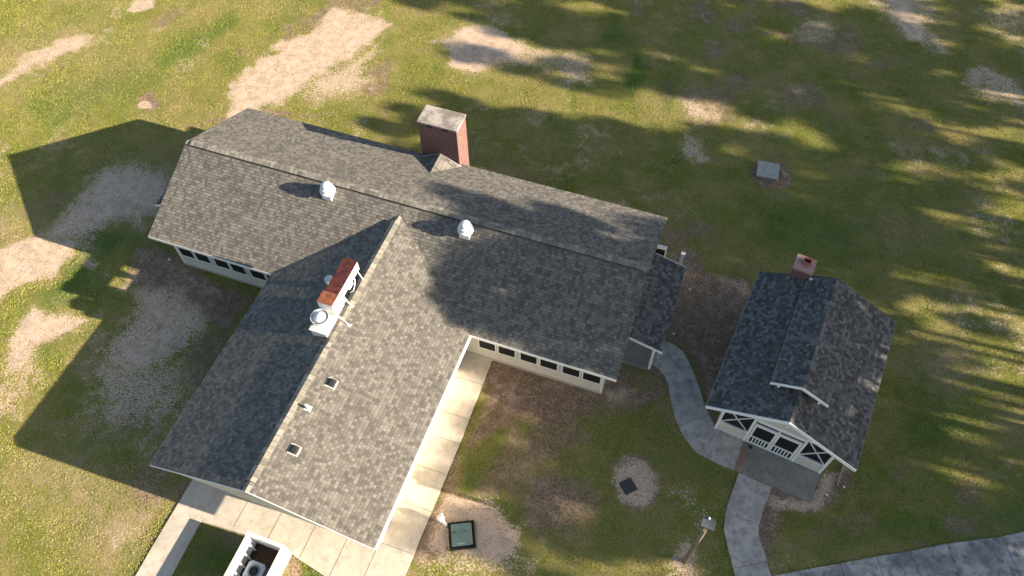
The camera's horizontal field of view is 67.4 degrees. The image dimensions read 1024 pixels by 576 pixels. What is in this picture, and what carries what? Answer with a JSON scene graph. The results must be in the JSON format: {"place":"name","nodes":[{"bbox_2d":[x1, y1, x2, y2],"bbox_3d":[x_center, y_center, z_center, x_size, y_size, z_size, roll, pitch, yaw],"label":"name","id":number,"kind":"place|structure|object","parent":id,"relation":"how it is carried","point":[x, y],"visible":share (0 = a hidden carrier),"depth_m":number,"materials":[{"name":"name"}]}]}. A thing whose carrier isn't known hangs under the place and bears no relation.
{"place":"outdoors","nodes":[
{"label":"outdoors","id":0,"kind":"place"},
{"bbox_2d":[135,479,375,575],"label":"patio","id":1,"kind":"structure","parent":0,"point":[323,551],"depth_m":35.31,"materials":[{"name":"concrete"}]},
{"bbox_2d":[365,352,492,575],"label":"sidewalk","id":2,"kind":"structure","parent":0,"point":[395,551],"depth_m":36.82,"materials":[{"name":"concrete"}]},
{"bbox_2d":[0,0,1023,575],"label":"ground","id":3,"kind":"structure","parent":0,"point":[36,258],"depth_m":44.80,"materials":[{"name":"green plant"}]},
{"bbox_2d":[224,532,291,575],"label":"equipment enclosure","id":4,"kind":"object","parent":3,"relation":"on","point":[273,556],"visible":0.98,"depth_m":34.16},
{"bbox_2d":[242,560,269,575],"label":"condenser unit","id":5,"kind":"object","parent":4,"relation":"on","point":[254,568],"visible":0.99,"depth_m":33.73,"materials":[{"name":"grey paint"}]},
{"bbox_2d":[148,105,685,550],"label":"house","id":6,"kind":"structure","parent":3,"relation":"on","point":[447,247],"depth_m":37.43,"materials":[{"name":"grey"}]},
{"bbox_2d":[177,247,196,259],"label":"window","id":7,"kind":"structure","parent":6,"relation":"in","point":[183,252],"depth_m":42.65,"materials":[{"name":"black glass"}]},
{"bbox_2d":[193,252,212,264],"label":"window","id":8,"kind":"structure","parent":6,"relation":"in","point":[206,259],"depth_m":42.44,"materials":[{"name":"black glass"}]},
{"bbox_2d":[212,258,231,270],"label":"window","id":9,"kind":"structure","parent":6,"relation":"in","point":[219,263],"depth_m":42.20,"materials":[{"name":"black glass"}]},
{"bbox_2d":[229,263,248,275],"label":"window","id":10,"kind":"structure","parent":6,"relation":"in","point":[235,268],"depth_m":42.01,"materials":[{"name":"black glass"}]},
{"bbox_2d":[248,269,266,281],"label":"window","id":11,"kind":"structure","parent":6,"relation":"in","point":[258,275],"depth_m":41.76,"materials":[{"name":"black glass"}]},
{"bbox_2d":[309,309,338,336],"bbox_3d":[-8.691,1.602,35.398,0.990,1.347,1.250,16,58,11],"label":"exhaust fan","id":12,"kind":"object","parent":6,"relation":"on","point":[323,321],"visible":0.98,"depth_m":35.05,"materials":[{"name":"metal"}]},
{"bbox_2d":[324,275,332,284],"bbox_3d":[-8.773,-0.303,37.065,0.480,0.730,0.480,16,58,11],"label":"turbine vent","id":13,"kind":"object","parent":6,"relation":"on","point":[327,279],"visible":0.53,"depth_m":36.77,"materials":[{"name":"grey metal"}]},
{"bbox_2d":[316,257,362,326],"bbox_3d":[-7.734,0.215,35.989,1.489,1.477,2.795,16,58,11],"label":"rooftop air unit","id":14,"kind":"object","parent":6,"relation":"on","point":[332,299],"visible":1,"depth_m":35.50,"materials":[{"name":"white metal"}]},
{"bbox_2d":[478,340,495,351],"bbox_3d":[-1.269,2.695,38.758,0.965,1.706,0.041,16,58,11],"label":"window","id":15,"kind":"structure","parent":6,"relation":"in","point":[481,344],"depth_m":39.17,"materials":[{"name":"black glass"}]},
{"bbox_2d":[497,346,515,358],"bbox_3d":[-0.270,2.985,38.551,0.978,1.706,0.041,16,58,11],"label":"window","id":16,"kind":"structure","parent":6,"relation":"in","point":[507,352],"depth_m":38.96,"materials":[{"name":"black glass"}]},
{"bbox_2d":[520,353,537,365],"bbox_3d":[0.836,3.307,38.321,0.965,1.706,0.041,16,58,11],"label":"window","id":17,"kind":"structure","parent":6,"relation":"in","point":[523,357],"depth_m":38.73,"materials":[{"name":"black glass"}]},
{"bbox_2d":[539,359,557,371],"bbox_3d":[1.835,3.598,38.114,0.978,1.706,0.041,16,58,11],"label":"window","id":18,"kind":"structure","parent":6,"relation":"in","point":[546,364],"depth_m":38.53,"materials":[{"name":"black glass"}]},
{"bbox_2d":[561,366,580,378],"bbox_3d":[2.941,3.920,37.884,0.965,1.706,0.041,16,58,11],"label":"window","id":19,"kind":"structure","parent":6,"relation":"in","point":[565,370],"depth_m":38.28,"materials":[{"name":"black glass"}]},
{"bbox_2d":[582,372,601,384],"bbox_3d":[3.939,4.211,37.677,0.978,1.706,0.041,16,58,11],"label":"window","id":20,"kind":"structure","parent":6,"relation":"in","point":[585,376],"depth_m":38.09,"materials":[{"name":"black glass"}]},
{"bbox_2d":[437,513,447,526],"bbox_3d":[-3.180,10.581,35.109,0.499,1.068,0.346,16,58,11],"label":"standpipe","id":21,"kind":"object","parent":3,"relation":"on","point":[440,518],"visible":1,"depth_m":34.92,"materials":[{"name":"white paint"}]},
{"bbox_2d":[448,520,475,550],"bbox_3d":[-2.289,11.314,35.147,1.209,0.218,1.260,-6,56,-3],"label":"utility vault","id":22,"kind":"object","parent":3,"relation":"on","point":[461,535],"visible":1,"depth_m":35.07,"materials":[{"name":"green plastic"}]},
{"bbox_2d":[619,477,636,494],"bbox_3d":[5.506,9.396,36.400,0.643,0.095,0.660,-22,59,-13],"label":"drain grate","id":23,"kind":"object","parent":3,"relation":"on","point":[628,486],"visible":1,"depth_m":36.37,"materials":[{"name":"black metal"}]},
{"bbox_2d":[622,340,654,370],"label":"porch slab","id":24,"kind":"structure","parent":3,"relation":"on","point":[637,355],"depth_m":40.20,"materials":[{"name":"concrete"}]},
{"bbox_2d":[655,244,666,256],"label":"privacy screen","id":25,"kind":"object","parent":3,"relation":"on","point":[661,249],"visible":0.19,"depth_m":41.13,"materials":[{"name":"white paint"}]},
{"bbox_2d":[679,252,685,264],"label":"fence post","id":26,"kind":"object","parent":3,"relation":"on","point":[682,257],"visible":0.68,"depth_m":40.94,"materials":[{"name":"white paint"}]},
{"bbox_2d":[682,515,715,562],"bbox_3d":[7.843,10.759,32.593,0.561,4.949,0.682,16,58,11],"label":"lamp post","id":27,"kind":"object","parent":3,"relation":"on","point":[707,523],"visible":1,"depth_m":30.75,"materials":[{"name":"brown metal"}]},
{"bbox_2d":[756,160,779,180],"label":"access cover","id":28,"kind":"object","parent":3,"relation":"on","point":[767,171],"visible":1,"depth_m":46.93,"materials":[{"name":"concrete"}]},
{"bbox_2d":[705,253,895,473],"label":"screened pavilion","id":29,"kind":"structure","parent":3,"relation":"on","point":[798,378],"depth_m":35.22,"materials":[{"name":"grey"}]},
{"bbox_2d":[746,425,777,449],"bbox_3d":[11.908,7.121,36.525,1.155,1.977,0.094,24,60,16],"label":"door","id":30,"kind":"structure","parent":29,"relation":"in","point":[763,438],"depth_m":36.57,"materials":[{"name":"white paint"}]},
{"bbox_2d":[768,435,801,459],"bbox_3d":[12.872,7.518,36.247,1.108,1.977,0.056,23,60,15],"label":"door","id":31,"kind":"structure","parent":29,"relation":"in","point":[784,447],"depth_m":36.28,"materials":[{"name":"white paint"}]},
{"bbox_2d":[836,464,843,485],"bbox_3d":[15.598,8.887,36.486,0.050,0.160,1.118,23,60,15],"label":"edging board","id":32,"kind":"object","parent":3,"relation":"on","point":[840,474],"visible":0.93,"depth_m":36.43,"materials":[{"name":"brown wood"}]},
{"bbox_2d":[652,341,743,469],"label":"path","id":33,"kind":"structure","parent":0,"point":[703,436],"depth_m":38.36,"materials":[{"name":"concrete"}]},
{"bbox_2d":[724,473,771,575],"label":"path","id":34,"kind":"structure","parent":0,"point":[746,504],"depth_m":35.24,"materials":[{"name":"concrete"}]},
{"bbox_2d":[733,440,819,502],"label":"patio","id":35,"kind":"structure","parent":0,"point":[767,467],"depth_m":36.64,"materials":[{"name":"concrete"}]},
{"bbox_2d":[775,532,1023,575],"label":"road","id":36,"kind":"structure","parent":0,"point":[1001,556],"depth_m":34.24,"materials":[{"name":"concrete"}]}
]}

